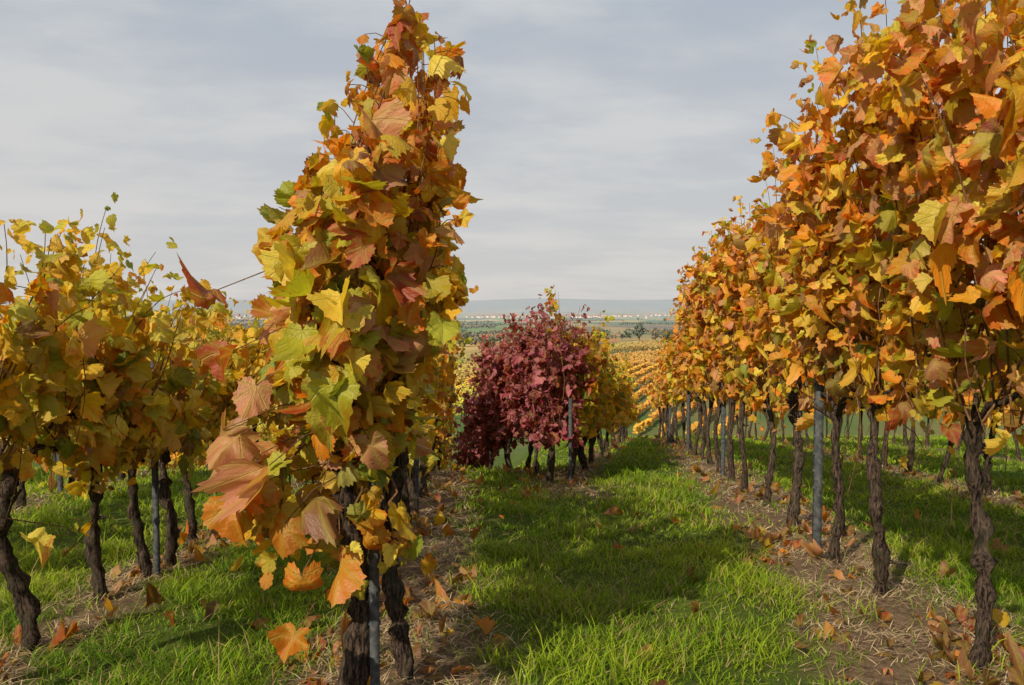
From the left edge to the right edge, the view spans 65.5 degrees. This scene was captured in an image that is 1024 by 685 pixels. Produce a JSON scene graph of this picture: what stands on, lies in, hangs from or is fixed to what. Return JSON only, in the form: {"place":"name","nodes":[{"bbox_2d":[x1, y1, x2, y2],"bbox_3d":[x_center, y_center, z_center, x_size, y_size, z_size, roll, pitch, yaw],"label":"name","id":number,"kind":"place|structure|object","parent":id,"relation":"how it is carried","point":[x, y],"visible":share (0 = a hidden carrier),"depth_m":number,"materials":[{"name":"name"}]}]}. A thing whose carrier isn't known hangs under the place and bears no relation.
{"place":"outdoors","nodes":[
{"label":"outdoors","id":0,"kind":"place"},
{"bbox_2d":[0,0,1018,300],"label":"sky","id":1,"kind":"structure","parent":0,"point":[601,140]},
{"bbox_2d":[0,429,1023,684],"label":"grass","id":2,"kind":"structure","parent":0,"point":[568,597],"depth_m":5.31,"materials":[{"name":"green plant"}]},
{"bbox_2d":[0,298,1023,684],"bbox_3d":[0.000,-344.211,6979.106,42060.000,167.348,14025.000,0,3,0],"label":"ground","id":3,"kind":"structure","parent":0,"point":[520,454],"depth_m":5.08,"materials":[{"name":"brown soil"}]},
{"bbox_2d":[56,452,63,492],"bbox_3d":[-5.150,1.091,9.057,0.068,1.700,0.040,0,3,0],"label":"metal vineyard post","id":4,"kind":"object","parent":3,"relation":"on","point":[60,486],"visible":0.04,"depth_m":9.06,"materials":[{"name":"metal"}]},
{"bbox_2d":[0,427,257,469],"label":"grapevine row","id":5,"kind":"object","parent":3,"relation":"on","point":[197,459],"visible":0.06,"depth_m":18.79,"materials":[{"name":"green plant"}]},
{"bbox_2d":[0,305,291,508],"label":"grapevine row","id":6,"kind":"object","parent":3,"relation":"on","point":[21,500],"visible":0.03,"depth_m":10.60,"materials":[{"name":"green plant"}]},
{"bbox_2d":[150,361,160,574],"bbox_3d":[-2.395,0.942,5.347,0.048,1.650,0.028,0,3,0],"label":"metal vineyard post","id":7,"kind":"object","parent":3,"relation":"on","point":[156,523],"visible":0.37,"depth_m":5.35,"materials":[{"name":"metal"}]},
{"bbox_2d":[0,192,419,651],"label":"grapevine row","id":8,"kind":"object","parent":3,"relation":"on","point":[80,379],"visible":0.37,"depth_m":4.24,"materials":[{"name":"yellow plant"}]},
{"bbox_2d":[176,0,483,684],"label":"grape vine","id":9,"kind":"object","parent":3,"relation":"on","point":[352,342],"visible":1,"depth_m":2.86,"materials":[{"name":"orange plant"}]},
{"bbox_2d":[250,383,477,439],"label":"distant vineyard","id":10,"kind":"object","parent":3,"relation":"on","point":[459,403],"visible":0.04,"depth_m":169.47,"materials":[{"name":"yellow plant"}]},
{"bbox_2d":[257,102,478,614],"bbox_3d":[-1.179,1.419,11.032,1.179,5.706,15.065,0,3,-4],"label":"grapevine row","id":11,"kind":"object","parent":3,"relation":"on","point":[427,439],"visible":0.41,"depth_m":6.15,"materials":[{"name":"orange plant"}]},
{"bbox_2d":[367,149,380,684],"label":"metal vineyard post","id":12,"kind":"object","parent":3,"relation":"on","point":[374,620],"visible":0.22,"depth_m":3.09,"materials":[{"name":"metal"}]},
{"bbox_2d":[413,459,418,507],"bbox_3d":[-0.985,0.904,8.148,0.068,2.000,0.040,0,3,0],"label":"metal vineyard post","id":13,"kind":"object","parent":3,"relation":"on","point":[416,465],"visible":0.06,"depth_m":8.15,"materials":[{"name":"metal"}]},
{"bbox_2d":[232,313,669,318],"bbox_3d":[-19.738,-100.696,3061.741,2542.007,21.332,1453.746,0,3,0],"label":"distant village","id":14,"kind":"object","parent":3,"relation":"on","point":[238,316],"visible":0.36,"depth_m":3049.31,"materials":[{"name":"white"}]},
{"bbox_2d":[458,331,468,346],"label":"tree","id":15,"kind":"object","parent":3,"relation":"on","point":[464,334],"visible":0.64,"depth_m":498.69,"materials":[{"name":"green plant"}]},
{"bbox_2d":[451,364,480,379],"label":"distant vineyard","id":16,"kind":"object","parent":3,"relation":"on","point":[458,372],"visible":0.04,"depth_m":249.64,"materials":[{"name":"yellow plant"}]},
{"bbox_2d":[454,353,481,361],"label":"distant vineyard","id":17,"kind":"object","parent":3,"relation":"on","point":[467,355],"visible":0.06,"depth_m":351.82,"materials":[{"name":"yellow plant"}]},
{"bbox_2d":[480,337,495,347],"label":"tree","id":18,"kind":"object","parent":3,"relation":"on","point":[493,340],"visible":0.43,"depth_m":418.33,"materials":[{"name":"green plant"}]},
{"bbox_2d":[0,502,1023,684],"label":"fallen leaves","id":19,"kind":"object","parent":3,"relation":"on","point":[1012,647],"visible":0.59,"depth_m":4.25,"materials":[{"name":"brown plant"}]},
{"bbox_2d":[0,455,1023,684],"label":"straw litter","id":20,"kind":"object","parent":3,"relation":"on","point":[471,647],"visible":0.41,"depth_m":4.55,"materials":[{"name":"beige plant"}]},
{"bbox_2d":[445,294,598,481],"bbox_3d":[-0.219,1.494,13.541,1.554,4.534,7.489,-1,3,-14],"label":"red grapevine row","id":21,"kind":"object","parent":3,"relation":"on","point":[517,387],"visible":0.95,"depth_m":10.99,"materials":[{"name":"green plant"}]},
{"bbox_2d":[35,432,1023,508],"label":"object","id":22,"kind":"object","parent":3,"relation":"on","point":[480,481],"visible":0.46,"depth_m":10.02,"materials":[{"name":"green plant"}]},
{"bbox_2d":[454,359,647,392],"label":"distant vineyard","id":23,"kind":"object","parent":3,"relation":"on","point":[471,376],"visible":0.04,"depth_m":221.63,"materials":[{"name":"yellow plant"}]},
{"bbox_2d":[124,312,980,346],"bbox_3d":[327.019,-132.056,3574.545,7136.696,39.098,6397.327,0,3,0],"label":"distant trees","id":24,"kind":"object","parent":3,"relation":"on","point":[622,336],"visible":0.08,"depth_m":920.16,"materials":[{"name":"green plant"}]},
{"bbox_2d":[457,343,653,369],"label":"distant vineyard","id":25,"kind":"object","parent":3,"relation":"on","point":[619,348],"visible":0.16,"depth_m":296.35,"materials":[{"name":"yellow plant"}]},
{"bbox_2d":[568,398,572,481],"bbox_3d":[0.740,1.354,10.120,0.054,1.300,0.032,0,3,0],"label":"metal vineyard post","id":26,"kind":"object","parent":3,"relation":"on","point":[570,405],"visible":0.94,"depth_m":10.10,"materials":[{"name":"metal"}]},
{"bbox_2d":[543,286,644,477],"bbox_3d":[2.189,1.157,17.785,1.280,4.518,15.584,1,3,11],"label":"grapevine row","id":27,"kind":"object","parent":3,"relation":"on","point":[609,405],"visible":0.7,"depth_m":12.08,"materials":[{"name":"yellow plant"}]},
{"bbox_2d":[600,328,611,339],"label":"tree","id":28,"kind":"object","parent":3,"relation":"on","point":[608,334],"visible":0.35,"depth_m":519.70,"materials":[{"name":"green plant"}]},
{"bbox_2d":[609,348,667,365],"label":"distant vineyard","id":29,"kind":"object","parent":3,"relation":"on","point":[649,354],"visible":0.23,"depth_m":240.73,"materials":[{"name":"yellow plant"}]},
{"bbox_2d":[601,339,676,349],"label":"distant vineyard","id":30,"kind":"object","parent":3,"relation":"on","point":[657,345],"visible":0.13,"depth_m":317.30,"materials":[{"name":"yellow plant"}]},
{"bbox_2d":[632,322,646,340],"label":"tree","id":31,"kind":"object","parent":3,"relation":"on","point":[637,328],"visible":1,"depth_m":598.61,"materials":[{"name":"green plant"}]},
{"bbox_2d":[650,329,660,339],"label":"tree","id":32,"kind":"object","parent":3,"relation":"on","point":[654,334],"visible":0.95,"depth_m":609.23,"materials":[{"name":"green plant"}]},
{"bbox_2d":[658,330,673,342],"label":"tree","id":33,"kind":"object","parent":3,"relation":"on","point":[668,335],"visible":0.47,"depth_m":314.55,"materials":[{"name":"green plant"}]},
{"bbox_2d":[668,402,670,442],"bbox_3d":[4.185,1.863,21.103,0.075,2.000,0.044,0,3,0],"label":"metal vineyard post","id":34,"kind":"object","parent":3,"relation":"on","point":[669,429],"visible":0.41,"depth_m":21.10,"materials":[{"name":"metal"}]},
{"bbox_2d":[613,361,735,435],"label":"distant vineyard","id":35,"kind":"object","parent":3,"relation":"on","point":[639,373],"visible":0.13,"depth_m":143.69,"materials":[{"name":"yellow plant"}]},
{"bbox_2d":[686,390,689,451],"bbox_3d":[3.560,1.422,16.079,0.075,2.000,0.044,0,3,0],"label":"metal vineyard post","id":36,"kind":"object","parent":3,"relation":"on","point":[688,424],"visible":0.69,"depth_m":16.07,"materials":[{"name":"metal"}]},
{"bbox_2d":[720,380,725,476],"bbox_3d":[2.935,1.065,11.058,0.075,2.000,0.044,0,3,0],"label":"metal vineyard post","id":37,"kind":"object","parent":3,"relation":"on","point":[723,436],"visible":0.58,"depth_m":11.05,"materials":[{"name":"metal"}]},
{"bbox_2d":[812,343,823,546],"bbox_3d":[2.304,0.782,5.991,0.075,2.000,0.044,0,3,0],"label":"metal vineyard post","id":38,"kind":"object","parent":3,"relation":"on","point":[817,486],"visible":0.67,"depth_m":5.98,"materials":[{"name":"metal"}]},
{"bbox_2d":[640,0,1023,672],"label":"grapevine row","id":39,"kind":"object","parent":3,"relation":"on","point":[890,248],"visible":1,"depth_m":4.09,"materials":[{"name":"orange plant"}]},
{"bbox_2d":[728,320,1023,494],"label":"grapevine row","id":40,"kind":"object","parent":3,"relation":"on","point":[997,415],"visible":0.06,"depth_m":10.28,"materials":[{"name":"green plant"}]},
{"bbox_2d":[810,376,1020,460],"bbox_3d":[8.863,1.159,14.872,1.353,5.376,25.500,0,3,7],"label":"grapevine row","id":41,"kind":"object","parent":3,"relation":"on","point":[1018,453],"visible":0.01,"depth_m":17.57,"materials":[{"name":"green plant"}]}
]}

